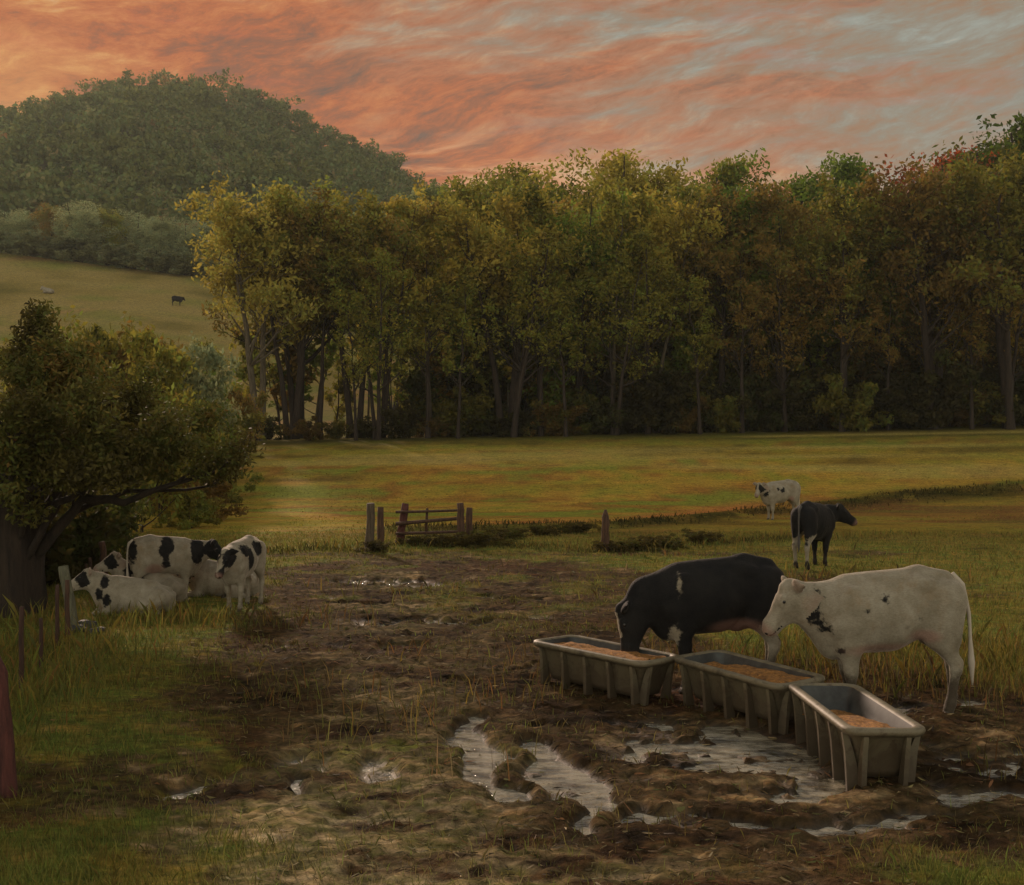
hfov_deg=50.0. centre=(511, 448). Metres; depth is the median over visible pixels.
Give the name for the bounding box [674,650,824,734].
feed trough
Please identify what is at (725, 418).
shrub
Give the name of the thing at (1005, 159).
tree
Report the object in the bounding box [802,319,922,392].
shrub
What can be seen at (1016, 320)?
tree
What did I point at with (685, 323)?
tree
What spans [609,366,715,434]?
shrub
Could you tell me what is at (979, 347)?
tree
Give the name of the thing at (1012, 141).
tree
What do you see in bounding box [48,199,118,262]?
tree
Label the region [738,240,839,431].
tree
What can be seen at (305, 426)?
shrub
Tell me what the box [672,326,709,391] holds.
sapling
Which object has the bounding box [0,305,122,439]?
scrub tree
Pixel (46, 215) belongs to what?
tree
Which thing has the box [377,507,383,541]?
fence post
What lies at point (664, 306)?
tree
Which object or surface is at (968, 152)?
tree
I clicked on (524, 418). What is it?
shrub
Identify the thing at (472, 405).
shrub
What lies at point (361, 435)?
shrub
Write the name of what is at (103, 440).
tree
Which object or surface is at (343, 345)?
tree
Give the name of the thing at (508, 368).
sapling
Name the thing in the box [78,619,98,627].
stone
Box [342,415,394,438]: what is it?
shrub
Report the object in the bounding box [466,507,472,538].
fence post
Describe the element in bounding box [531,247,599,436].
tree
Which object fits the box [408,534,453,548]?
shrub
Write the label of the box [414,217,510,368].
tree
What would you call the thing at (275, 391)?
sapling
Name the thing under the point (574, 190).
tree
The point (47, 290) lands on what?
cow
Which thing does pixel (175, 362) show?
scrub tree
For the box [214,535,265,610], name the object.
cow
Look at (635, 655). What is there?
feed
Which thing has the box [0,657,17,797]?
fence post
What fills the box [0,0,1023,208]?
sky
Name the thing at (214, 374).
scrub tree
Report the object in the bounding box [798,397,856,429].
shrub
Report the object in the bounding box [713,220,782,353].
tree
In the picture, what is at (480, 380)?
sapling
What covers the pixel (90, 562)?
fence post
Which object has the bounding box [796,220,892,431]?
tree
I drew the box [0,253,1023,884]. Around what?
ground
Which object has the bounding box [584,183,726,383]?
tree
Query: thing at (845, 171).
tree
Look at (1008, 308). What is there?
tree
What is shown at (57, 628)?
fence post
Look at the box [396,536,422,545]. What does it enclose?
shrub
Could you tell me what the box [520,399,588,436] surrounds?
shrub
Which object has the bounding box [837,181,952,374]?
tree
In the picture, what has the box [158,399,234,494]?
scrub tree
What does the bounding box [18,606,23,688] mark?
fence post
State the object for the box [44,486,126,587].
shrub
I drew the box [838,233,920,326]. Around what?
tree
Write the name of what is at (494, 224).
tree
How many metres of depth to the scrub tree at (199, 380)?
55.68 m
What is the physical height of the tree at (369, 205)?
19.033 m
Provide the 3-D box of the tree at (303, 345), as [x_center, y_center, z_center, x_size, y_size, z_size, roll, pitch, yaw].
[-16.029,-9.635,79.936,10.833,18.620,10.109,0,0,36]
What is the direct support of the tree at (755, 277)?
on the ground at (104, 297)
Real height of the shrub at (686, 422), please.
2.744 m
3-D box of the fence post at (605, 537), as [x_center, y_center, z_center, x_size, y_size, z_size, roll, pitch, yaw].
[2.328,2.130,27.448,0.232,1.232,0.232,0,0,0]
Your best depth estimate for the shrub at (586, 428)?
78.95 m
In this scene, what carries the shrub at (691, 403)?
on the ground at (104, 297)
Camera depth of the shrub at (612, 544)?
27.29 m
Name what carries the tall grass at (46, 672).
on the ground at (104, 297)
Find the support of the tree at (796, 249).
on the ground at (104, 297)
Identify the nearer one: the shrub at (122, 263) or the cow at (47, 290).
the cow at (47, 290)
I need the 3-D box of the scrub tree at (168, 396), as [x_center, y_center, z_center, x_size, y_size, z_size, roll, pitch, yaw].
[-11.404,0.214,34.222,3.339,5.606,3.837,0,0,44]
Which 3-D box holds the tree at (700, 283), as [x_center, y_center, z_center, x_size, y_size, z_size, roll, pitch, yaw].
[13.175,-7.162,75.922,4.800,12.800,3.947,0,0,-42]
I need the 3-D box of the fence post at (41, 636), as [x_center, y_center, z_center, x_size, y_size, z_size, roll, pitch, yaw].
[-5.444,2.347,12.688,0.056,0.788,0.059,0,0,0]
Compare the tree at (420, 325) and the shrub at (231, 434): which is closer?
the shrub at (231, 434)
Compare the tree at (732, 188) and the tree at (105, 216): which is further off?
the tree at (105, 216)
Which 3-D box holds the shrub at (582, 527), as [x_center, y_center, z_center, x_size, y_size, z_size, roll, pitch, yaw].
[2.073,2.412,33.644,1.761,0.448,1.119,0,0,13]
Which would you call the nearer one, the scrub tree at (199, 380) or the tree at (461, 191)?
the scrub tree at (199, 380)
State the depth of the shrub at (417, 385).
81.35 m
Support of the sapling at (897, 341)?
on the ground at (104, 297)
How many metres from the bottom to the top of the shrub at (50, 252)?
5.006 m
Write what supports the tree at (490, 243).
on the ground at (104, 297)
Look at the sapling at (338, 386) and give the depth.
88.66 m
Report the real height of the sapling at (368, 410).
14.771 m
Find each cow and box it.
[40,286,53,292]
[71,567,175,614]
[93,551,187,602]
[126,534,221,601]
[171,296,184,304]
[172,559,259,597]
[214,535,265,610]
[615,553,783,693]
[753,479,800,519]
[762,564,974,712]
[790,501,857,569]
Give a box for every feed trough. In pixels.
[533,635,677,705]
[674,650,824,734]
[788,683,925,790]
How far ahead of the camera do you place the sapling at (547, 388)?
81.04 m
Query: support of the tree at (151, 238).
on the ground at (104, 297)
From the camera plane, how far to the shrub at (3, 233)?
201.46 m
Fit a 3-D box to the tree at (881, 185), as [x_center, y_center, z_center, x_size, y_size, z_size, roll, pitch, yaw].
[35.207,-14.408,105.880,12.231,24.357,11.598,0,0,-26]
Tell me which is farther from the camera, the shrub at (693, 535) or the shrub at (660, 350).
the shrub at (660, 350)
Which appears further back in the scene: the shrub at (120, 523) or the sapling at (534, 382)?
the sapling at (534, 382)
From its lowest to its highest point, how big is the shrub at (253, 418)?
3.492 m
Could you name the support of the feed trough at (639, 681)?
on the ground at (104, 297)
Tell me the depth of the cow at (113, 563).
18.17 m
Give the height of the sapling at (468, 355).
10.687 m
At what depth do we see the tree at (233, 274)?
76.60 m
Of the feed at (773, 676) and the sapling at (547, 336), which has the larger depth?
the sapling at (547, 336)
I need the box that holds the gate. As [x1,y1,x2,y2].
[395,508,464,539]
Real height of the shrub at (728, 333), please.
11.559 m
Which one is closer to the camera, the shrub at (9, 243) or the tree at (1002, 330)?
the tree at (1002, 330)
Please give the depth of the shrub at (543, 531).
32.73 m
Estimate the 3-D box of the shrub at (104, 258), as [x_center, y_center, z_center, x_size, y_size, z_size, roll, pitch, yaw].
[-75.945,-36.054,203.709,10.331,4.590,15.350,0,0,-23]
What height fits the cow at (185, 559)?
1.184 m
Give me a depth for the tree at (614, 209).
77.96 m
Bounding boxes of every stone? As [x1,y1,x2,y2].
[70,624,87,632]
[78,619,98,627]
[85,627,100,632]
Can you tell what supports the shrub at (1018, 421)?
on the ground at (104, 297)
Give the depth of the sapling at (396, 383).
87.72 m
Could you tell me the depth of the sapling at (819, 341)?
81.78 m
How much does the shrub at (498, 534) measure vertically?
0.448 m
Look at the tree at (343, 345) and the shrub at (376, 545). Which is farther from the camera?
the tree at (343, 345)
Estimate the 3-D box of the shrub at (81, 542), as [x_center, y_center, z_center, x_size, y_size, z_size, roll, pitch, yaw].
[-9.766,1.535,21.793,3.444,2.295,4.695,0,0,-10]
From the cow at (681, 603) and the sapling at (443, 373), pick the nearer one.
the cow at (681, 603)
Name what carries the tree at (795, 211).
on the ground at (104, 297)
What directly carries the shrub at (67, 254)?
on the ground at (104, 297)
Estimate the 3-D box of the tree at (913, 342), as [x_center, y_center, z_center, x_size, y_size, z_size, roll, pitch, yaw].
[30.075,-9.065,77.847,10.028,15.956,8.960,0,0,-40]
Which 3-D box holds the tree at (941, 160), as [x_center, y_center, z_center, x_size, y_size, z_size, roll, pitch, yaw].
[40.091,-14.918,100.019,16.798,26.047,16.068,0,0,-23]
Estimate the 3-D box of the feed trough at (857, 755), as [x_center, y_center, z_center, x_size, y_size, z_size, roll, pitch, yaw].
[2.823,2.413,9.140,0.650,0.594,1.670,1,0,-2]
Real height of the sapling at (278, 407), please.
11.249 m
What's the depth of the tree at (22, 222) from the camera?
208.54 m
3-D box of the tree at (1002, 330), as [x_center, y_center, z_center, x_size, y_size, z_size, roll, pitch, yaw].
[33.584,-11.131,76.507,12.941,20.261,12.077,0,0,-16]
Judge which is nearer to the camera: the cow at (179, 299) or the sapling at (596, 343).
the sapling at (596, 343)
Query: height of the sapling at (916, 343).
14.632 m
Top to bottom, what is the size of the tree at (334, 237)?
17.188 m
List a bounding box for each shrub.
[0,229,24,253]
[0,233,50,256]
[10,229,86,259]
[27,237,102,262]
[44,476,153,576]
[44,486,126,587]
[46,485,108,582]
[76,243,130,265]
[97,487,154,561]
[100,242,158,268]
[127,248,194,274]
[148,490,224,529]
[156,475,248,521]
[163,248,222,275]
[168,254,242,278]
[220,427,245,486]
[222,410,265,452]
[227,472,265,503]
[248,415,291,440]
[278,416,330,441]
[321,418,348,438]
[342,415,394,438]
[344,424,367,438]
[353,539,393,552]
[381,404,423,437]
[387,354,530,426]
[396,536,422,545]
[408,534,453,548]
[417,386,524,436]
[441,531,516,548]
[447,368,529,433]
[460,414,494,437]
[463,324,573,408]
[469,530,509,542]
[476,417,522,436]
[481,526,528,539]
[506,404,545,435]
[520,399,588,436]
[520,525,560,535]
[521,372,605,426]
[549,334,675,420]
[552,521,600,533]
[558,394,610,434]
[566,342,711,425]
[587,539,638,552]
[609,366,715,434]
[615,535,669,550]
[637,533,691,549]
[661,396,712,432]
[681,527,730,544]
[682,387,714,429]
[693,392,751,432]
[705,372,784,431]
[719,310,885,371]
[767,369,862,427]
[771,355,839,427]
[780,365,893,432]
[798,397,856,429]
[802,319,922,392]
[819,362,897,427]
[825,386,918,428]
[973,370,1023,425]
[986,382,1023,425]
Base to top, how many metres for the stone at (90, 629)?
0.129 m
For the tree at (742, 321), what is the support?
on the ground at (104, 297)
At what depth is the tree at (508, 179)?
113.82 m
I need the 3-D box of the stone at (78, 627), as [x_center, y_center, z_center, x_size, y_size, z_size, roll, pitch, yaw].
[-6.024,2.516,15.270,0.281,0.145,0.207,0,0,-26]
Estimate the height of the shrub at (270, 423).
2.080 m
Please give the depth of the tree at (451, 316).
76.91 m
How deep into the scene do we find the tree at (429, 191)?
117.03 m
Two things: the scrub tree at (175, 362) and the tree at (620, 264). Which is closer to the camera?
the scrub tree at (175, 362)
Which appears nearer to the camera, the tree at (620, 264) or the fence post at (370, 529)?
the fence post at (370, 529)
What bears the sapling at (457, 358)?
on the ground at (104, 297)
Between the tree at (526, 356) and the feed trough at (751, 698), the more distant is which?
the tree at (526, 356)
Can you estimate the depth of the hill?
376.75 m
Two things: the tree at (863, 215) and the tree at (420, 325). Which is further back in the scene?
the tree at (420, 325)
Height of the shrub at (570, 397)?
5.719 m
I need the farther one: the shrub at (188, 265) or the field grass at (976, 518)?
the shrub at (188, 265)
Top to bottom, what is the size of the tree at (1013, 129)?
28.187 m
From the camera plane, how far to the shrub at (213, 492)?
39.64 m
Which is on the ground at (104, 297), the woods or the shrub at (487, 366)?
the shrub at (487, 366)
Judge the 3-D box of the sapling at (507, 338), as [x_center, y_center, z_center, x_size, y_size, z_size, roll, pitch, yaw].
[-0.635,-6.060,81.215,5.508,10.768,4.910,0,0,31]
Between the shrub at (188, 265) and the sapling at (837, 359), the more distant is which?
the shrub at (188, 265)
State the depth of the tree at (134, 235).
212.23 m
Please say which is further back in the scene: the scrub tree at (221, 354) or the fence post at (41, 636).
the scrub tree at (221, 354)
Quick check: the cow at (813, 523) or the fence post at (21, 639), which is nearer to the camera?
the fence post at (21, 639)
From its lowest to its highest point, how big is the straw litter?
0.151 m
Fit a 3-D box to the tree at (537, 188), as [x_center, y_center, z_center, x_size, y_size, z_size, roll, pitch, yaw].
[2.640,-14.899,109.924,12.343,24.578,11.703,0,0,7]
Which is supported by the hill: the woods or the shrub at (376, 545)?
the woods
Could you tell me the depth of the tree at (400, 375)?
110.07 m
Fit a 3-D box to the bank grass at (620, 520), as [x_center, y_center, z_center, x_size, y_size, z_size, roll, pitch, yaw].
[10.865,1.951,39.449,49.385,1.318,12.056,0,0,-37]
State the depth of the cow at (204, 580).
18.95 m
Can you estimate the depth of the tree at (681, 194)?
82.28 m
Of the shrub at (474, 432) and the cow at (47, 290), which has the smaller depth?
the shrub at (474, 432)
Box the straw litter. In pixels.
[0,552,1023,884]
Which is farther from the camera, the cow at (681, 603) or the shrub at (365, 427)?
the shrub at (365, 427)
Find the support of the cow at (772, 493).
on the ground at (104, 297)
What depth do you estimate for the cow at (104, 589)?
16.86 m
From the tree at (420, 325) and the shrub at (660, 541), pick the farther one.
the tree at (420, 325)
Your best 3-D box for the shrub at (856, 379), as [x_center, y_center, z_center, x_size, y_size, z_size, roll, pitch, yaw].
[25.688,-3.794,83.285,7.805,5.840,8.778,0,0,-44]
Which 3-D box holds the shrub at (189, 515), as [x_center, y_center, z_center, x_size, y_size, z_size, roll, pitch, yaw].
[-10.618,2.045,35.895,2.411,1.512,2.180,0,0,-11]
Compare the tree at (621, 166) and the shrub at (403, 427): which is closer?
the shrub at (403, 427)
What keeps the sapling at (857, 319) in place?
on the ground at (104, 297)
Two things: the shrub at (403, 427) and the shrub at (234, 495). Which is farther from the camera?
the shrub at (403, 427)
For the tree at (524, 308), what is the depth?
76.60 m
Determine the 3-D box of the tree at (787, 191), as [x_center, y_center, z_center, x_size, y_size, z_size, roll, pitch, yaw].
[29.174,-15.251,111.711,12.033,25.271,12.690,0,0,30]
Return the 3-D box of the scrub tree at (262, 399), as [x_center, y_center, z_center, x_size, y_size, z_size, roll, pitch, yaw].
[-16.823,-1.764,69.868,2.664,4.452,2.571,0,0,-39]
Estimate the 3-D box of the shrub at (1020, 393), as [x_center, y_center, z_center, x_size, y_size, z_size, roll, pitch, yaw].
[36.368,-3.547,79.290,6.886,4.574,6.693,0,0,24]
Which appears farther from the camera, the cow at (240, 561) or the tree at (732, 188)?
the tree at (732, 188)
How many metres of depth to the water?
9.09 m
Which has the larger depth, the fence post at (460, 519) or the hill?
the hill
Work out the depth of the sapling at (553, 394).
80.64 m
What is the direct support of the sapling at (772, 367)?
on the ground at (104, 297)
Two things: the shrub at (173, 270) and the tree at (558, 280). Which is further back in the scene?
the shrub at (173, 270)
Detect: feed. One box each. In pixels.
[544,642,665,660]
[704,661,809,682]
[802,710,894,727]
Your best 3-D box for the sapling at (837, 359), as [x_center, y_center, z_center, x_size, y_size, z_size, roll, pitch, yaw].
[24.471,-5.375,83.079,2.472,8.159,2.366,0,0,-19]
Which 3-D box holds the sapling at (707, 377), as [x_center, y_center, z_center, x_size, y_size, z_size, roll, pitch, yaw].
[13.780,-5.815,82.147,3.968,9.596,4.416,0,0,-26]
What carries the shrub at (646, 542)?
on the ground at (104, 297)
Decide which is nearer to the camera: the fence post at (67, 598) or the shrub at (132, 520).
the fence post at (67, 598)
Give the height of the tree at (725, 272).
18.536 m
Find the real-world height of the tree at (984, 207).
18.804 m
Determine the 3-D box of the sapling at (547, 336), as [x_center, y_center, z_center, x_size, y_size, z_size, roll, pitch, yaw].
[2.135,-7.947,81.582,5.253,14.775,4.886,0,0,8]
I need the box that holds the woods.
[0,67,449,296]
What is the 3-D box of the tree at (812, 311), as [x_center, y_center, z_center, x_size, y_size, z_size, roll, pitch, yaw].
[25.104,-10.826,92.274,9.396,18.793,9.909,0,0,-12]
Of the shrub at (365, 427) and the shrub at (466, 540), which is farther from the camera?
the shrub at (365, 427)
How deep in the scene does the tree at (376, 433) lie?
75.81 m
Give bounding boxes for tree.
[0,207,43,235]
[0,297,266,617]
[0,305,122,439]
[27,203,68,258]
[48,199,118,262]
[72,370,206,532]
[91,207,131,265]
[95,311,182,391]
[105,321,207,508]
[109,206,164,268]
[138,216,179,259]
[147,392,194,516]
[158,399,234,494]
[162,217,214,258]
[174,170,323,440]
[177,330,249,438]
[187,220,218,274]
[191,336,238,412]
[200,231,246,262]
[201,184,357,439]
[204,371,239,436]
[212,175,374,437]
[224,387,267,442]
[275,205,356,438]
[281,186,427,437]
[316,242,430,439]
[328,268,390,440]
[337,195,449,437]
[342,190,424,410]
[382,179,450,215]
[383,178,481,419]
[385,244,467,437]
[401,166,589,435]
[409,177,520,392]
[414,175,504,279]
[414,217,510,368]
[429,260,492,438]
[446,204,516,363]
[451,223,594,436]
[473,159,543,244]
[476,218,578,361]
[498,148,598,240]
[501,171,596,428]
[501,240,587,435]
[506,177,579,250]
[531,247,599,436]
[542,187,641,432]
[549,196,581,281]
[558,147,697,222]
[561,175,659,406]
[562,218,636,371]
[562,234,672,434]
[567,211,689,339]
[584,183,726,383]
[600,155,722,226]
[604,228,687,433]
[622,213,711,359]
[629,178,750,332]
[654,180,775,401]
[668,251,738,433]
[675,153,783,359]
[678,147,818,231]
[700,250,780,432]
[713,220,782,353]
[716,184,808,374]
[719,209,823,353]
[723,177,847,388]
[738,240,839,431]
[772,210,871,336]
[778,181,819,227]
[779,165,910,429]
[782,150,887,236]
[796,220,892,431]
[804,194,867,311]
[818,178,906,228]
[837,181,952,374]
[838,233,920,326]
[847,151,1023,429]
[855,258,913,429]
[858,153,932,204]
[861,220,999,428]
[898,144,1005,197]
[906,168,1023,426]
[907,135,1015,333]
[925,252,998,428]
[928,152,1023,429]
[939,110,1023,325]
[954,138,1023,313]
[956,129,1023,184]
[959,229,1023,393]
[985,209,1023,352]
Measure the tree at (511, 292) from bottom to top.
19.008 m
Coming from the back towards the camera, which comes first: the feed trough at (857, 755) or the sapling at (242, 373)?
the sapling at (242, 373)
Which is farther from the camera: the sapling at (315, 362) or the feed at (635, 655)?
the sapling at (315, 362)
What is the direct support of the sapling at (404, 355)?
on the ground at (104, 297)
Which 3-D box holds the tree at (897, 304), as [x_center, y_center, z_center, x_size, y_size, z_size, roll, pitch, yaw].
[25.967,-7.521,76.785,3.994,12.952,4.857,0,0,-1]
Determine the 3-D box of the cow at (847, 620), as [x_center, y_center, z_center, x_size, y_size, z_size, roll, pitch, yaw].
[3.507,1.891,10.851,2.079,1.500,0.598,0,0,0]
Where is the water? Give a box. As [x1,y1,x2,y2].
[163,581,1023,835]
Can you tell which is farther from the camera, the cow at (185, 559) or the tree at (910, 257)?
the tree at (910, 257)
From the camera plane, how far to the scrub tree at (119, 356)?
49.41 m
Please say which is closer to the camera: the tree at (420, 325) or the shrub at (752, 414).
the shrub at (752, 414)
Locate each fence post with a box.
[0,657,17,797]
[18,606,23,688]
[39,618,42,666]
[55,585,59,645]
[58,565,77,626]
[65,580,70,635]
[88,558,91,568]
[98,541,107,573]
[365,503,374,551]
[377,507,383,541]
[395,503,408,543]
[457,503,464,545]
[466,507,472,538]
[601,510,609,551]
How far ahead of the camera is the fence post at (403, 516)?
29.65 m
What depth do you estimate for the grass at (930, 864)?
10.21 m
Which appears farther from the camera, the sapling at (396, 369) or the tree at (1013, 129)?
the tree at (1013, 129)
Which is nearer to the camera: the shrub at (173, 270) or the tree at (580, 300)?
the tree at (580, 300)
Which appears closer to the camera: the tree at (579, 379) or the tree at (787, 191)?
the tree at (579, 379)
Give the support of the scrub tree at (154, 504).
on the ground at (104, 297)
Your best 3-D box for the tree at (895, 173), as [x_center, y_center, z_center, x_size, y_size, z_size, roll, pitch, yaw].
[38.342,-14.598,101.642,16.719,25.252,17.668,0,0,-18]
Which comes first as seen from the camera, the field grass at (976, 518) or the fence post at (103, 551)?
the fence post at (103, 551)
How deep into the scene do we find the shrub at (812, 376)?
80.61 m
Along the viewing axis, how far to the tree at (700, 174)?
110.39 m
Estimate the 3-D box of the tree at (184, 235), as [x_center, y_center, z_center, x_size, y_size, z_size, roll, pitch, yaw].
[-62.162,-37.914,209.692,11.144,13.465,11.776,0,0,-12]
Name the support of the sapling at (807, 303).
on the ground at (104, 297)
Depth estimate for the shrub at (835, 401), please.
75.75 m
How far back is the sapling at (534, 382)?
81.16 m
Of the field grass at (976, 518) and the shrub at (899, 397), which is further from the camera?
the shrub at (899, 397)
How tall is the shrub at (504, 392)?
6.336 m
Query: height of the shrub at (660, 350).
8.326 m
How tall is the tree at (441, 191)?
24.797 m
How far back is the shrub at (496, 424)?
77.13 m
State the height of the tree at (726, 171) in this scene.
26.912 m
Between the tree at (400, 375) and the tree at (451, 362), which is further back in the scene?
the tree at (400, 375)
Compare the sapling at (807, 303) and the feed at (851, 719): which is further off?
the sapling at (807, 303)
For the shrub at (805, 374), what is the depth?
80.67 m
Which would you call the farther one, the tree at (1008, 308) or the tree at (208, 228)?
the tree at (208, 228)
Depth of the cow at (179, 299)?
178.68 m
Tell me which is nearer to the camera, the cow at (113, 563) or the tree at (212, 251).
the cow at (113, 563)
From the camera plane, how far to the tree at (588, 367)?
76.65 m
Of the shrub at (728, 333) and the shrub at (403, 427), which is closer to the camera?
the shrub at (403, 427)
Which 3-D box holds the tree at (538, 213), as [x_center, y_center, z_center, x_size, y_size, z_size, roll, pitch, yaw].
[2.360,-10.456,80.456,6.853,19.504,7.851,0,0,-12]
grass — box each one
[0,526,1023,782]
[0,526,1023,884]
[125,480,1023,557]
[128,467,1023,542]
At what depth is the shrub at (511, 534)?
31.24 m
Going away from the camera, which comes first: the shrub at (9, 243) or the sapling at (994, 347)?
the sapling at (994, 347)
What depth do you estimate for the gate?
29.48 m
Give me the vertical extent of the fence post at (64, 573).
1.107 m
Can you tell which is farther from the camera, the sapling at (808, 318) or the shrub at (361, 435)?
the sapling at (808, 318)
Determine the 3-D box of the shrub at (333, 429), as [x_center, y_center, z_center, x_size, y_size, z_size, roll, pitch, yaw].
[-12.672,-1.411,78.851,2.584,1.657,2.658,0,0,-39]
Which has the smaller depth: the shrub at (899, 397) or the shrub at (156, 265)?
the shrub at (899, 397)
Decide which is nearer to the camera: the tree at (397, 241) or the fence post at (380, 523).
the fence post at (380, 523)
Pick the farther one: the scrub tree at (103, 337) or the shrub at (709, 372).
the shrub at (709, 372)
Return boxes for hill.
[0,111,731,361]
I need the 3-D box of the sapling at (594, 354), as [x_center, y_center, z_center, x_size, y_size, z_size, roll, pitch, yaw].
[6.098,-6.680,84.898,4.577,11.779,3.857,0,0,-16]
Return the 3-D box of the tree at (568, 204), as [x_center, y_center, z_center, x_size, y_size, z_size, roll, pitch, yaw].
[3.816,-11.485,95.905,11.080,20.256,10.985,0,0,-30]
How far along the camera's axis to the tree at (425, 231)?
78.51 m
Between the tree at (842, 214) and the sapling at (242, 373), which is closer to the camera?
the sapling at (242, 373)
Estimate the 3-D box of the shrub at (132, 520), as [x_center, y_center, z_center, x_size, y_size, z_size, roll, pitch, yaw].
[-9.428,1.795,24.836,3.284,2.133,3.506,0,0,33]
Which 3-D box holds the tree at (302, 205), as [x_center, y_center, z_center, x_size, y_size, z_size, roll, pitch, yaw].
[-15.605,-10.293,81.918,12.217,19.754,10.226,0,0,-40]
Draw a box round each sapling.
[228,274,288,402]
[228,299,312,436]
[266,330,325,410]
[270,262,365,424]
[324,335,357,432]
[347,260,386,423]
[361,296,416,426]
[384,267,483,435]
[392,320,424,410]
[421,327,474,414]
[424,284,487,403]
[463,315,488,366]
[464,297,524,413]
[465,315,500,395]
[487,283,565,409]
[493,287,530,412]
[498,315,578,414]
[509,273,574,421]
[537,341,570,412]
[569,288,607,398]
[583,313,624,390]
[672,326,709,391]
[680,311,725,404]
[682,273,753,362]
[753,321,798,387]
[785,303,830,370]
[804,306,855,382]
[805,251,872,334]
[819,251,875,370]
[825,326,854,374]
[853,269,908,353]
[894,267,941,376]
[967,294,996,424]

